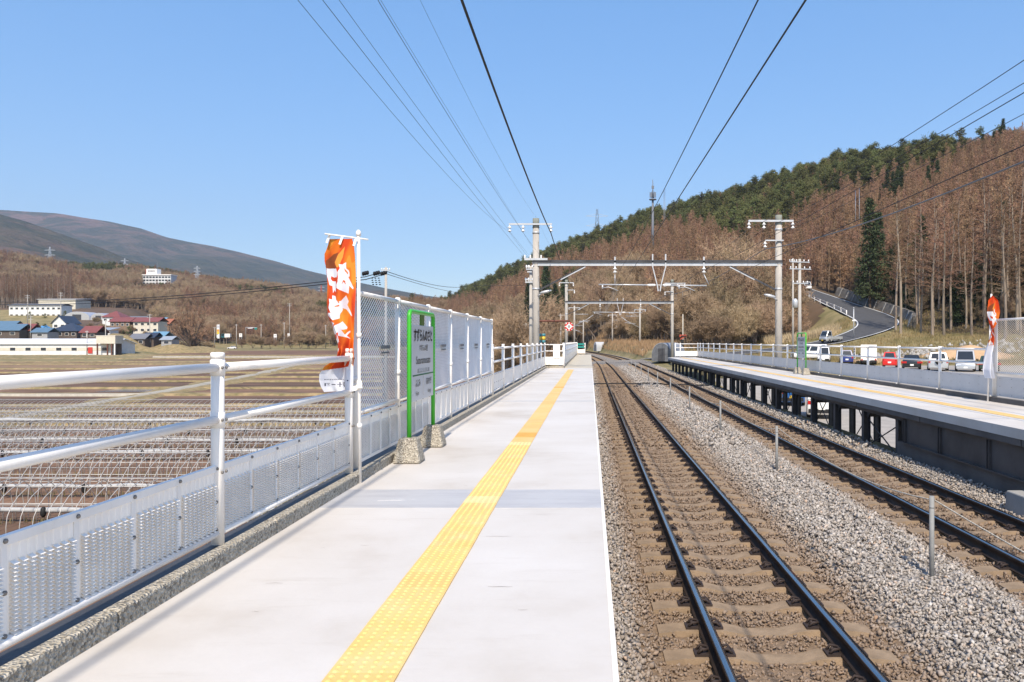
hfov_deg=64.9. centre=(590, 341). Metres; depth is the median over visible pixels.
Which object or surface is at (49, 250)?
pylon
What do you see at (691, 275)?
bare tree
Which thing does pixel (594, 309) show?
bare tree
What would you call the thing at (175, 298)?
power line
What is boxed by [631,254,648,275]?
bare tree
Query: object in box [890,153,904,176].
pine tree
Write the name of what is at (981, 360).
parked car
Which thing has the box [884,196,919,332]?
larch tree
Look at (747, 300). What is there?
bare bush
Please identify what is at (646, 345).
bank reeds
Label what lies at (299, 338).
bare bush
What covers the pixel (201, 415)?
paddy field
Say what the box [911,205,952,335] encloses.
larch tree
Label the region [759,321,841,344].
dry reeds
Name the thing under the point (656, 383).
cable
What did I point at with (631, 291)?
bare tree
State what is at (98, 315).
greenhouse
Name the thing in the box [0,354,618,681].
station platform
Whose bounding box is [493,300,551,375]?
bare bush
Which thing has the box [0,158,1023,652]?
ground
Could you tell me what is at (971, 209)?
larch tree
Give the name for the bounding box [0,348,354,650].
railing
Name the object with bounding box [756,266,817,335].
bare tree
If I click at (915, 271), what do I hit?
larch tree
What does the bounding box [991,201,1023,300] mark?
larch tree
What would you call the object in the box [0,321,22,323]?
house
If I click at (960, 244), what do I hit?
larch tree
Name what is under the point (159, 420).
hoop frame
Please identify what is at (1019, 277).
larch tree
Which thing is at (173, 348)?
earth bank
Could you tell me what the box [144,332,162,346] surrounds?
house
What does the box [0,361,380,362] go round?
grass bank
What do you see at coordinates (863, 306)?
road marking
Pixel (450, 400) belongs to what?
fence
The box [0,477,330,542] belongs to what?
hoop frame
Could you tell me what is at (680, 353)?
end railing
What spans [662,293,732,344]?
bare bush
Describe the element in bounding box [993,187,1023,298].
larch tree
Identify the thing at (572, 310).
bare tree
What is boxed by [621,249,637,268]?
bare tree
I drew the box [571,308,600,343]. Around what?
bare tree
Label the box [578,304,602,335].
bare tree
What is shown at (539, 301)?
cedar tree
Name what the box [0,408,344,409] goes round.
paddy field
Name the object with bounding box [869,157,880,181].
pine tree
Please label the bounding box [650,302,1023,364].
dry grass
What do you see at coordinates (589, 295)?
bare tree
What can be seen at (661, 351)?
door
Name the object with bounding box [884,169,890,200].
cedar tree
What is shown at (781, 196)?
pine tree
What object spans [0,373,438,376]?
paddy field
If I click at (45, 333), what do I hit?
house
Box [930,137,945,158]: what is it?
pine tree
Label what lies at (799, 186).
pine tree
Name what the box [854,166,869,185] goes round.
pine tree
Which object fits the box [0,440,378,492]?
hoop frame
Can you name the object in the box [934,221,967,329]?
larch tree
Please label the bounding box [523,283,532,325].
cedar tree
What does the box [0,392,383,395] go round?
grass bank
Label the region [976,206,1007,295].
larch tree
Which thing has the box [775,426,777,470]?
marker post
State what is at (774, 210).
pine tree
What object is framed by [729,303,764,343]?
bare bush
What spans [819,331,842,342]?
truck
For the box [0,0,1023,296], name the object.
sky
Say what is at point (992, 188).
larch tree
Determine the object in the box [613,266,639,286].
bare tree
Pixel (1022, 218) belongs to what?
larch tree
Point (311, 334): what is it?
bare bush
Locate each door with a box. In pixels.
[72,314,80,319]
[88,347,92,352]
[658,348,664,360]
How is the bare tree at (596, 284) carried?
on the ground at (818, 316)
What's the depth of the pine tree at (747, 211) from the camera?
281.00 m
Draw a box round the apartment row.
[9,304,72,315]
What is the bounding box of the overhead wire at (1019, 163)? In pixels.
[632,161,1023,310]
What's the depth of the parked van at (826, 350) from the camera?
95.63 m
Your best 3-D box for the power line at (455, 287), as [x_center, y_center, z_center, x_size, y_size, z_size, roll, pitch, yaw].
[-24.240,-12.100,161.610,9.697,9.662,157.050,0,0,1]
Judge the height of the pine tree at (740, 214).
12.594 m
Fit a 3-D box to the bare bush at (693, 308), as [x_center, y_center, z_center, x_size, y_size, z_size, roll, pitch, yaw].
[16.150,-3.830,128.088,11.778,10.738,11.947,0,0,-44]
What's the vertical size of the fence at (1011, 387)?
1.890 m
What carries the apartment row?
on the ground at (818, 316)
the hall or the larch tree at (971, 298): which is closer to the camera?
the larch tree at (971, 298)
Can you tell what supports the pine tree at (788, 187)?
on the ground at (818, 316)
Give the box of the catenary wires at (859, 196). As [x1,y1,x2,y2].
[590,92,1023,327]
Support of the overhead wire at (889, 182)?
attached to the catenary gantry at (537, 262)
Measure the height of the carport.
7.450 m
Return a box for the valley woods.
[0,264,423,347]
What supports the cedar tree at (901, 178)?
on the ground at (818, 316)
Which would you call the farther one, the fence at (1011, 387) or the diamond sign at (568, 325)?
the diamond sign at (568, 325)
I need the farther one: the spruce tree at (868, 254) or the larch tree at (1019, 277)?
the spruce tree at (868, 254)
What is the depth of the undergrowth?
132.30 m
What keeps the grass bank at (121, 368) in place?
on the ground at (818, 316)
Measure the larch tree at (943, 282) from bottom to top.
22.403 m
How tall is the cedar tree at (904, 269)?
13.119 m
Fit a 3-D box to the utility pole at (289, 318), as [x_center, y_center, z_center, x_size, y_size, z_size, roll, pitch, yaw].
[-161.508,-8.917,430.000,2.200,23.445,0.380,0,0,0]
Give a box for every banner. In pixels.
[319,230,367,482]
[983,294,999,401]
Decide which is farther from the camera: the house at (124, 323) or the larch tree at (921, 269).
the house at (124, 323)
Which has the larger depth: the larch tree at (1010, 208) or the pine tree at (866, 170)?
the pine tree at (866, 170)
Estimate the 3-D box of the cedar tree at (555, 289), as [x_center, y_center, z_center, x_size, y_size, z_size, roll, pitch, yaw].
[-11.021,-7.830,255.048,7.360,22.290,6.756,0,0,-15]
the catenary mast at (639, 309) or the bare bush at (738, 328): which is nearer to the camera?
the bare bush at (738, 328)
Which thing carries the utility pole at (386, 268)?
on the ground at (818, 316)
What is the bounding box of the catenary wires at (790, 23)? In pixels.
[585,0,806,324]
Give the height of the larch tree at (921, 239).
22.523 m
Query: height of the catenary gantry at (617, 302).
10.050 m
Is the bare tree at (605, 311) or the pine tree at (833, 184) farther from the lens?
the pine tree at (833, 184)
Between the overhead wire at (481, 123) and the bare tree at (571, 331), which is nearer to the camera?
the overhead wire at (481, 123)
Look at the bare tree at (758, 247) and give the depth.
167.26 m
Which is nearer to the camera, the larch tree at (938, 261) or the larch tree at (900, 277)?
the larch tree at (900, 277)
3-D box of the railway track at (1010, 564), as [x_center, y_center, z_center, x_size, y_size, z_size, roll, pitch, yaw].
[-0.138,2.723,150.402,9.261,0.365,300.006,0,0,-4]
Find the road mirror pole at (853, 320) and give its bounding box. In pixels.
[852,307,855,337]
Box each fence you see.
[353,288,492,468]
[995,317,1023,398]
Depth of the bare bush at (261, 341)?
396.43 m
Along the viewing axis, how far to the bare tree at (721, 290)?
135.07 m
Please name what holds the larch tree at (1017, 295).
on the ground at (818, 316)
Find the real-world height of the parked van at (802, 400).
1.856 m
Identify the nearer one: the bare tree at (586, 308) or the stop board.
the stop board
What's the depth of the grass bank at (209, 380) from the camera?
129.87 m
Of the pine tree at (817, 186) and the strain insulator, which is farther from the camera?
the pine tree at (817, 186)
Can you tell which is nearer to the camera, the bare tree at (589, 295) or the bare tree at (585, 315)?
the bare tree at (585, 315)
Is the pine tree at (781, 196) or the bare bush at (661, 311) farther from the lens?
the pine tree at (781, 196)
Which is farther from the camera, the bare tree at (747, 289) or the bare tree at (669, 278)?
the bare tree at (669, 278)
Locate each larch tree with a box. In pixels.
[880,211,912,329]
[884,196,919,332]
[893,215,916,308]
[901,199,933,322]
[906,229,938,332]
[906,230,927,324]
[909,238,929,310]
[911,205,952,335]
[916,199,950,325]
[923,209,947,308]
[924,195,959,335]
[926,224,943,300]
[929,205,952,273]
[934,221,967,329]
[936,218,963,313]
[942,223,971,294]
[943,196,976,272]
[945,194,961,249]
[949,218,981,284]
[953,221,989,335]
[953,228,978,328]
[956,226,971,267]
[960,201,981,254]
[960,220,970,259]
[963,215,983,257]
[964,176,1005,316]
[966,189,1001,328]
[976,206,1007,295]
[977,189,998,252]
[979,210,998,268]
[981,202,1023,339]
[983,186,1020,325]
[987,186,1000,226]
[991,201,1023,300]
[991,212,1007,284]
[993,186,1023,330]
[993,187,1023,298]
[993,210,1008,254]
[997,164,1023,265]
[1003,180,1019,224]
[1005,193,1022,259]
[1005,211,1023,335]
[1007,172,1023,220]
[1012,199,1023,272]
[1013,184,1023,222]
[1017,215,1023,281]
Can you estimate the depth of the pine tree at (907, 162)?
304.11 m
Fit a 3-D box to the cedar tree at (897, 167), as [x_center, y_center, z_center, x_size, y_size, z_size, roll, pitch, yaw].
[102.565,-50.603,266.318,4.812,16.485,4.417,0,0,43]
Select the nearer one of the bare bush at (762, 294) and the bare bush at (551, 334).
the bare bush at (551, 334)
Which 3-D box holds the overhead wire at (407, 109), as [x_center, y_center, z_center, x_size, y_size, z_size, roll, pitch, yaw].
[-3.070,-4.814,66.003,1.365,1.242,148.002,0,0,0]
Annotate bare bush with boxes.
[92,317,101,322]
[203,341,215,347]
[237,338,246,347]
[245,334,261,347]
[254,336,267,348]
[264,337,278,348]
[284,335,293,348]
[291,331,310,348]
[301,331,316,347]
[305,331,321,346]
[314,334,330,348]
[482,311,528,368]
[483,349,528,375]
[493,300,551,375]
[494,333,539,357]
[496,347,528,370]
[519,336,552,356]
[523,294,579,356]
[527,314,564,341]
[544,332,561,356]
[600,318,626,340]
[611,308,645,339]
[626,300,657,339]
[626,313,661,340]
[645,307,680,340]
[647,300,680,341]
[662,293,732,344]
[663,288,727,344]
[675,311,735,347]
[700,304,753,345]
[708,294,744,342]
[718,289,774,343]
[729,300,784,343]
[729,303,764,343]
[744,296,795,342]
[745,303,787,337]
[748,283,807,316]
[757,298,795,340]
[765,298,811,335]
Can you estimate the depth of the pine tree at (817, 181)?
307.07 m
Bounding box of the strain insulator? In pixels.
[362,270,386,284]
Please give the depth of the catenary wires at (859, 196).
15.90 m
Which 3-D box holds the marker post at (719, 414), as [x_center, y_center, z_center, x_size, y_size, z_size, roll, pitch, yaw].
[3.780,2.250,23.200,0.058,1.080,0.055,0,0,0]
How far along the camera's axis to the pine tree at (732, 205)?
304.96 m
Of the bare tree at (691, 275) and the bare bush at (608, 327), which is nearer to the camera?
the bare tree at (691, 275)
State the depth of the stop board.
46.43 m
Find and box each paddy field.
[0,365,406,368]
[0,370,406,372]
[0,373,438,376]
[0,389,406,393]
[0,398,391,403]
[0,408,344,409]
[43,382,406,387]
[66,415,344,416]
[129,378,406,380]
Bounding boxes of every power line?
[0,275,380,304]
[58,274,372,301]
[387,271,513,287]
[388,274,470,293]
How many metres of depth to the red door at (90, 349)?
284.74 m
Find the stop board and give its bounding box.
[542,334,544,356]
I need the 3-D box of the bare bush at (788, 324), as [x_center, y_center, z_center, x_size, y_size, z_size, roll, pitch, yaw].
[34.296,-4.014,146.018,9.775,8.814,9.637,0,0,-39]
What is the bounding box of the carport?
[96,336,122,354]
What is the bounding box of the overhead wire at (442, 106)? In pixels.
[378,0,560,285]
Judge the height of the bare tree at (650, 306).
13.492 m
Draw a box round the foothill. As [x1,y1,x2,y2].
[0,215,144,265]
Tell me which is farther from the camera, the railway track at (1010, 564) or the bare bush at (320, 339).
the bare bush at (320, 339)
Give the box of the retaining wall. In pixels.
[835,287,916,327]
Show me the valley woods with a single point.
(14, 288)
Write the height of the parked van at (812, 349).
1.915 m
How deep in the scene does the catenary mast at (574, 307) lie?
149.94 m
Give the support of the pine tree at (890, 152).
on the ground at (818, 316)
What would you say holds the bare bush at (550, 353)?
on the ground at (818, 316)
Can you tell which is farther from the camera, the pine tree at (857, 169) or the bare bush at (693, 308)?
the pine tree at (857, 169)
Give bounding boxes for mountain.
[0,210,438,298]
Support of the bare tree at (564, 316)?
on the ground at (818, 316)
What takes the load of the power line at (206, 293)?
attached to the utility pole at (386, 268)
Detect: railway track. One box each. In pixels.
[578,353,911,681]
[585,351,1023,592]
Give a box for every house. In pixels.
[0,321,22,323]
[0,324,33,338]
[21,324,40,338]
[29,328,60,338]
[50,315,81,327]
[56,323,83,338]
[78,326,109,338]
[101,311,129,325]
[106,327,120,334]
[108,317,135,331]
[130,334,152,346]
[131,317,168,333]
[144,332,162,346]
[154,331,173,337]
[159,336,180,345]
[167,319,177,332]
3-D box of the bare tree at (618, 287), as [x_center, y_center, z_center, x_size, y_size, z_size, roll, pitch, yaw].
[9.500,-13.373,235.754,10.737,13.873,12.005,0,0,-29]
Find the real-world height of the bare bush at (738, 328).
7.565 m
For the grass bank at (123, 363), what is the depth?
200.57 m
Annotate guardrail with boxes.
[803,293,846,313]
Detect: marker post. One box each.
[719,400,720,429]
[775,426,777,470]
[929,496,934,577]
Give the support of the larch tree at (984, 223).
on the ground at (818, 316)
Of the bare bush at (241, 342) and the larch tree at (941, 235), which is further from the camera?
the bare bush at (241, 342)
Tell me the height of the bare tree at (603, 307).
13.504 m
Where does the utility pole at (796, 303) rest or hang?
on the ground at (818, 316)
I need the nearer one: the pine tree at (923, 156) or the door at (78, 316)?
the pine tree at (923, 156)
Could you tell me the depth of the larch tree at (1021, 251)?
118.13 m
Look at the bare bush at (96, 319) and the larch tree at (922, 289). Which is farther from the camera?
the bare bush at (96, 319)
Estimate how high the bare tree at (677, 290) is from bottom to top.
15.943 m
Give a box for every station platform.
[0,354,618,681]
[668,356,1023,517]
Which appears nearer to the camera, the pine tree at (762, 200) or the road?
the road
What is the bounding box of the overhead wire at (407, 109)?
[323,1,540,276]
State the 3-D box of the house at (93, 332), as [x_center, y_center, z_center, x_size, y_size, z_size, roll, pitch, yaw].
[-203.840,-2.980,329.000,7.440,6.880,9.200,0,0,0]
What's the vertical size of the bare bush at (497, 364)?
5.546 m
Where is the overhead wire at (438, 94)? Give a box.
[381,1,527,239]
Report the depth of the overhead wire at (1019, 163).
23.18 m
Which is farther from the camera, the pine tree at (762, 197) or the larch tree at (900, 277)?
the pine tree at (762, 197)
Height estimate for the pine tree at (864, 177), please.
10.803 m
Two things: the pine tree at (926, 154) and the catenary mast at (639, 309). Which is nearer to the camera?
the catenary mast at (639, 309)
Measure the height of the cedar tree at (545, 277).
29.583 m
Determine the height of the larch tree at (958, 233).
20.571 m
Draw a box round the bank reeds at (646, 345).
[587,330,754,356]
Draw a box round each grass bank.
[0,355,381,355]
[0,357,380,358]
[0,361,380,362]
[0,363,383,364]
[0,364,314,426]
[0,368,383,369]
[0,371,383,372]
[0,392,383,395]
[0,409,376,413]
[1,403,376,406]
[14,423,340,425]
[19,386,382,388]
[35,416,344,418]
[104,379,383,381]
[153,376,383,377]
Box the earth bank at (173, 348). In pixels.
[107,333,225,352]
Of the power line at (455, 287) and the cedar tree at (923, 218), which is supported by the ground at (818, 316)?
the cedar tree at (923, 218)
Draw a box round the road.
[645,289,898,358]
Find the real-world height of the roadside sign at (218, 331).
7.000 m
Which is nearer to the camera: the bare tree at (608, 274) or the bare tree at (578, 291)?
the bare tree at (608, 274)
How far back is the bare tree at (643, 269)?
245.64 m
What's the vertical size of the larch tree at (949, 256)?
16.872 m
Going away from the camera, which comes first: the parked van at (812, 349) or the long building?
the parked van at (812, 349)
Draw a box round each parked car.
[839,350,853,363]
[882,352,897,366]
[901,355,922,368]
[926,352,948,370]
[977,356,1000,370]
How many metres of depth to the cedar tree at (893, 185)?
261.62 m
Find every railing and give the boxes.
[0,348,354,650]
[493,343,545,394]
[546,343,564,365]
[562,342,576,365]
[577,343,584,353]
[675,343,696,356]
[697,343,994,396]
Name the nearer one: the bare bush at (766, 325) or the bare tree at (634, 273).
the bare bush at (766, 325)
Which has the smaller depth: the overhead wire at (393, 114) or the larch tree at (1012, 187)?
the overhead wire at (393, 114)
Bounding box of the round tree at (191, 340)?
[164,303,218,346]
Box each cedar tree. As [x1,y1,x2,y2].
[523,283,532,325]
[527,282,545,324]
[539,266,551,324]
[548,283,564,342]
[559,275,571,342]
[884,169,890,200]
[887,171,897,214]
[891,169,901,213]
[895,165,902,190]
[898,244,914,296]
[899,171,904,189]
[912,214,927,270]
[924,165,931,183]
[933,160,941,188]
[1000,118,1006,134]
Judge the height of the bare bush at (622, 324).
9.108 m
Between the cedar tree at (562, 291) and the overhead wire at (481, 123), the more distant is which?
the cedar tree at (562, 291)
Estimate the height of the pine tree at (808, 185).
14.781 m
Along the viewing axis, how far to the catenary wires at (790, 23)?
9.57 m
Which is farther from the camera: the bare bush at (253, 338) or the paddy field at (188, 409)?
the bare bush at (253, 338)
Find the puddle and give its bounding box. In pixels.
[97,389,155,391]
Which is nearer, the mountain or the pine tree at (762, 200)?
the pine tree at (762, 200)
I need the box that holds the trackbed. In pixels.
[585,351,1023,681]
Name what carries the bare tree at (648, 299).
on the ground at (818, 316)
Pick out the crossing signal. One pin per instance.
(682, 340)
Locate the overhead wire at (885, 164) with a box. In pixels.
[631,83,1023,304]
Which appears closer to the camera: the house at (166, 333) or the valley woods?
the house at (166, 333)
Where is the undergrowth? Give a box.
[850,213,1023,324]
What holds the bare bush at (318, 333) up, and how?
on the ground at (818, 316)
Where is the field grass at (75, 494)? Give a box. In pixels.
[0,423,403,524]
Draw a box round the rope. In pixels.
[637,364,1023,552]
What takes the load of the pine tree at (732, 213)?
on the ground at (818, 316)
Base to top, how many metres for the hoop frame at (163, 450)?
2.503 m
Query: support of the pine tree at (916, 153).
on the ground at (818, 316)
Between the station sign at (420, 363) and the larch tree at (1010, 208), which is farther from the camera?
the larch tree at (1010, 208)
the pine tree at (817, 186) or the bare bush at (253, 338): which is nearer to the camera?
the pine tree at (817, 186)
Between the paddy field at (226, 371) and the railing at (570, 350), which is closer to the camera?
the railing at (570, 350)
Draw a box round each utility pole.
[26,295,29,323]
[289,303,289,345]
[381,267,389,406]
[525,265,532,360]
[789,258,794,358]
[789,259,810,358]
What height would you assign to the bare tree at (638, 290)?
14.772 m
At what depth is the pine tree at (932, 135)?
311.22 m
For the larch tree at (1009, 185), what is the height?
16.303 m
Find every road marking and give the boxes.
[643,299,857,358]
[744,289,898,353]
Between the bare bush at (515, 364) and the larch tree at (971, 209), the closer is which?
the bare bush at (515, 364)
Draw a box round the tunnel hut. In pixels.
[652,343,684,360]
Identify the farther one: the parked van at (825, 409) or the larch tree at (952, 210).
the larch tree at (952, 210)
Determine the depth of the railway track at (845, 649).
8.92 m
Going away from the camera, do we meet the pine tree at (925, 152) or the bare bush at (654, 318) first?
the bare bush at (654, 318)
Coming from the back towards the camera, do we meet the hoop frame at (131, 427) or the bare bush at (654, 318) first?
the bare bush at (654, 318)
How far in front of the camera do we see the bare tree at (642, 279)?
231.66 m
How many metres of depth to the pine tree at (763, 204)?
284.47 m
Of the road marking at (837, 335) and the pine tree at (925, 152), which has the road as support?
the road marking at (837, 335)
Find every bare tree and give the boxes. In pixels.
[552,304,572,341]
[558,323,581,340]
[564,319,581,341]
[568,298,590,341]
[571,306,597,339]
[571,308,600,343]
[572,284,583,299]
[573,304,598,340]
[575,273,595,293]
[576,292,585,300]
[576,304,597,338]
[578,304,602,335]
[582,275,611,306]
[583,283,609,326]
[593,294,611,338]
[597,299,624,321]
[599,268,616,280]
[602,275,629,300]
[605,293,630,338]
[607,296,628,319]
[608,279,647,305]
[609,296,635,338]
[611,291,641,338]
[612,266,641,287]
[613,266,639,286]
[616,255,642,280]
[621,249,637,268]
[623,283,644,300]
[624,273,644,294]
[629,271,648,293]
[629,286,657,337]
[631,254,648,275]
[635,266,648,276]
[638,286,676,338]
[645,266,696,339]
[657,266,693,295]
[674,255,724,296]
[677,252,752,342]
[686,271,749,341]
[689,233,747,277]
[696,237,762,342]
[707,230,768,291]
[717,239,765,269]
[723,229,774,286]
[743,266,812,338]
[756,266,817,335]
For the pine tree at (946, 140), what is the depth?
305.89 m
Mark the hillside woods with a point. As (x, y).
(668, 240)
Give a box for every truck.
[220,334,230,337]
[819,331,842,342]
[859,345,876,364]
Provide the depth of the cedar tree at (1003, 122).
300.36 m
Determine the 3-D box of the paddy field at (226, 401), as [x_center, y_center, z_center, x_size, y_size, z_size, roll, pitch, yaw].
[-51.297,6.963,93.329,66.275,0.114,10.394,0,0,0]
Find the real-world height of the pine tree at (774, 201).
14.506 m
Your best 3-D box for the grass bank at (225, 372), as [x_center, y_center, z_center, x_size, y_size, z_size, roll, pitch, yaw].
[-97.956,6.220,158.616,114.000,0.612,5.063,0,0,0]
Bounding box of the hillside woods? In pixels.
[0,121,1023,346]
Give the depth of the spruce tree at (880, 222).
167.53 m
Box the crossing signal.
[680,314,685,346]
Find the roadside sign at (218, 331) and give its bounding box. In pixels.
[217,325,219,338]
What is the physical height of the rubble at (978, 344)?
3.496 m
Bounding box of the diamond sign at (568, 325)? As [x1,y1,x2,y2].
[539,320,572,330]
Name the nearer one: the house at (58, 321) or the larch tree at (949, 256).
the larch tree at (949, 256)
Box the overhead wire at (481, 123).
[420,0,565,270]
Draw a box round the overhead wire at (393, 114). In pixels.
[298,0,561,288]
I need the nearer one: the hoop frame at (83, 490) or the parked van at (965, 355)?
the hoop frame at (83, 490)
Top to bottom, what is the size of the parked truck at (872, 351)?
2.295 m
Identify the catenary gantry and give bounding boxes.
[508,215,794,396]
[559,279,685,365]
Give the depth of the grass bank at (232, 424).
69.05 m
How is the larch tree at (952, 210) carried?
on the ground at (818, 316)
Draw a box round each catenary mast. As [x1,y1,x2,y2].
[568,306,592,341]
[575,320,583,348]
[622,308,645,341]
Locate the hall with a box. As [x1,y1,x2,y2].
[38,299,90,308]
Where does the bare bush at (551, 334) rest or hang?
on the ground at (818, 316)
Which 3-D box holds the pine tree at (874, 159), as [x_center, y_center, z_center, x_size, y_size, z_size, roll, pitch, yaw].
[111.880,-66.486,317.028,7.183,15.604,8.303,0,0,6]
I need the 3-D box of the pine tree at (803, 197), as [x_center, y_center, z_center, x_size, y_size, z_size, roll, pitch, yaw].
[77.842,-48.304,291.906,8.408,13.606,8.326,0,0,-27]
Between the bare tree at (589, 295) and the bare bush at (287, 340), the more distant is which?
the bare bush at (287, 340)
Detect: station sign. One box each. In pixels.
[393,309,445,463]
[793,332,810,374]
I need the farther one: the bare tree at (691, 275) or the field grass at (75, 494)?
the bare tree at (691, 275)
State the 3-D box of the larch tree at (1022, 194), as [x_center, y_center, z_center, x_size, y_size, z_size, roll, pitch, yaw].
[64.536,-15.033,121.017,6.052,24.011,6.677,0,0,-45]
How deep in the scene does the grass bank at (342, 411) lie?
79.29 m
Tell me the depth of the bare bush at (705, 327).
118.89 m
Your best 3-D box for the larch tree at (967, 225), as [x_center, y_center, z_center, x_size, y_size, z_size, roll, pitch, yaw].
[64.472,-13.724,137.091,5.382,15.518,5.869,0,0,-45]
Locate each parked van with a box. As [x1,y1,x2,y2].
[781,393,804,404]
[790,344,826,358]
[803,282,811,289]
[806,397,828,416]
[817,347,830,361]
[954,350,976,370]
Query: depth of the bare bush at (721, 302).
133.64 m
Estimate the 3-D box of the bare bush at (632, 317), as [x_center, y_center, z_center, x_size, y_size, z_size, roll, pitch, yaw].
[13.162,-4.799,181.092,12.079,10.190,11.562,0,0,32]
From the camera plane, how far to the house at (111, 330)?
338.28 m
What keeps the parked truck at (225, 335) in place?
on the ground at (818, 316)
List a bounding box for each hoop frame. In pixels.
[0,399,406,425]
[0,405,404,434]
[0,411,404,445]
[0,418,401,457]
[0,429,386,472]
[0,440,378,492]
[0,452,340,517]
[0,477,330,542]
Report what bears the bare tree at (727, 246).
on the ground at (818, 316)
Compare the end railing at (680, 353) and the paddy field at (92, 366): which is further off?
the paddy field at (92, 366)
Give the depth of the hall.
462.00 m
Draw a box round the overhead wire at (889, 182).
[655,114,1023,299]
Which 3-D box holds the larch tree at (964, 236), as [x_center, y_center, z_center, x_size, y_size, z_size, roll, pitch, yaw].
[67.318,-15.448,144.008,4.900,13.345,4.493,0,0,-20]
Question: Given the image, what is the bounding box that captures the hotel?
[142,263,177,283]
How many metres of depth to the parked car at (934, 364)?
74.63 m
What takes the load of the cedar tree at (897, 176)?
on the ground at (818, 316)
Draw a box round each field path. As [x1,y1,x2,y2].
[0,393,147,396]
[8,366,292,416]
[153,356,394,357]
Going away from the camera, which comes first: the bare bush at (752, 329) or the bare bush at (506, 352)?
the bare bush at (506, 352)
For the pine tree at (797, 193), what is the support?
on the ground at (818, 316)
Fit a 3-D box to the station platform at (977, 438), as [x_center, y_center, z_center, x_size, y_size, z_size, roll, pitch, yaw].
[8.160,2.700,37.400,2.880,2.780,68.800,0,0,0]
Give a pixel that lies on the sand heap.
(978, 354)
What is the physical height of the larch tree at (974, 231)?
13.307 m
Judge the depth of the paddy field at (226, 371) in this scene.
169.16 m
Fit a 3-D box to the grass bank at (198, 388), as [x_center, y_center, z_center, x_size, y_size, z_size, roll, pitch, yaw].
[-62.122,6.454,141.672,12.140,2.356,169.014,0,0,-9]
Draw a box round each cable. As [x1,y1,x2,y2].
[460,0,573,304]
[595,383,710,385]
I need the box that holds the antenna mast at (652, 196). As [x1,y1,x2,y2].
[649,180,655,249]
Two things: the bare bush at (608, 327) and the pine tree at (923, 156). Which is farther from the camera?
the pine tree at (923, 156)
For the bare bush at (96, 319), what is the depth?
399.43 m
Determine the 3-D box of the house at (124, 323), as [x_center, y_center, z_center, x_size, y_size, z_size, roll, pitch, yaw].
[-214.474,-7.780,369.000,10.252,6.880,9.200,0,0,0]
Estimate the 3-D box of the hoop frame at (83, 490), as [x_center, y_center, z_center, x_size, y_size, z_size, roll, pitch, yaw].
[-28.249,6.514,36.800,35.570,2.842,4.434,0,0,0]
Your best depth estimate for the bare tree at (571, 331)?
250.27 m
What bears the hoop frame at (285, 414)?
on the ground at (818, 316)
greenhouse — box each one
[65,312,94,319]
[90,313,106,319]
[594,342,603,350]
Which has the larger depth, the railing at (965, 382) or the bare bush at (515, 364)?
the bare bush at (515, 364)
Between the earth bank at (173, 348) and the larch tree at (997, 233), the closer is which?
the larch tree at (997, 233)
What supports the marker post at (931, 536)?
on the ground at (818, 316)
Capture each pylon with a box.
[46,247,53,256]
[193,266,200,277]
[587,209,605,228]
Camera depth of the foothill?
2749.77 m
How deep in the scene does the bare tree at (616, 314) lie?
207.41 m
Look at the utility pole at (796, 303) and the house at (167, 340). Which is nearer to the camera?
the utility pole at (796, 303)
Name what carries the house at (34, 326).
on the ground at (818, 316)
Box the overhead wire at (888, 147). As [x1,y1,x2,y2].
[626,60,1023,304]
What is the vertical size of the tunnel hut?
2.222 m
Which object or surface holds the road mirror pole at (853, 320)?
on the road
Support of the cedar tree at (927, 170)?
on the ground at (818, 316)
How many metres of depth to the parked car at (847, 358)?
92.92 m
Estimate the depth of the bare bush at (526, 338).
105.66 m
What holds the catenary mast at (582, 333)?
on the ground at (818, 316)
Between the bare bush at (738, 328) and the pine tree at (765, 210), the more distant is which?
the pine tree at (765, 210)
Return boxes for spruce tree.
[852,197,888,307]
[864,212,888,297]
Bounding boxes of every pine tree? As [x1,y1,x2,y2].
[713,210,721,221]
[720,221,731,237]
[726,205,743,229]
[729,202,738,219]
[737,210,746,220]
[737,222,748,240]
[742,205,752,222]
[749,194,765,225]
[754,194,763,216]
[756,193,770,211]
[757,199,774,216]
[759,205,769,223]
[761,214,772,235]
[767,198,781,214]
[768,190,776,204]
[770,206,780,222]
[774,194,783,201]
[779,204,788,225]
[781,196,796,221]
[782,180,795,195]
[782,213,788,237]
[784,182,794,197]
[787,185,799,198]
[792,180,807,201]
[792,189,802,209]
[795,192,810,212]
[804,182,815,192]
[806,188,819,206]
[812,180,824,200]
[814,183,820,196]
[826,171,842,192]
[827,180,838,193]
[835,175,845,189]
[850,164,865,183]
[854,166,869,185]
[860,169,869,186]
[865,154,879,191]
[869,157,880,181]
[874,160,887,178]
[882,155,892,172]
[885,150,896,165]
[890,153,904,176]
[893,147,908,161]
[898,157,908,179]
[903,161,910,175]
[907,149,923,169]
[913,138,930,166]
[917,154,926,178]
[919,134,936,163]
[920,146,931,164]
[926,131,940,155]
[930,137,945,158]
[940,134,954,158]
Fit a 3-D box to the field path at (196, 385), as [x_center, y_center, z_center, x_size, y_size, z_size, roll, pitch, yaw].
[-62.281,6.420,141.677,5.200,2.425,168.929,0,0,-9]
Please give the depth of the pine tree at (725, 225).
274.23 m
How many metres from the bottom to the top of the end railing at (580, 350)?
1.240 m
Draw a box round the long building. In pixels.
[0,339,136,354]
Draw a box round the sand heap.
[920,345,1013,359]
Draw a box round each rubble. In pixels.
[853,344,1023,358]
[920,337,1023,352]
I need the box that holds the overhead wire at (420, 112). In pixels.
[339,0,565,294]

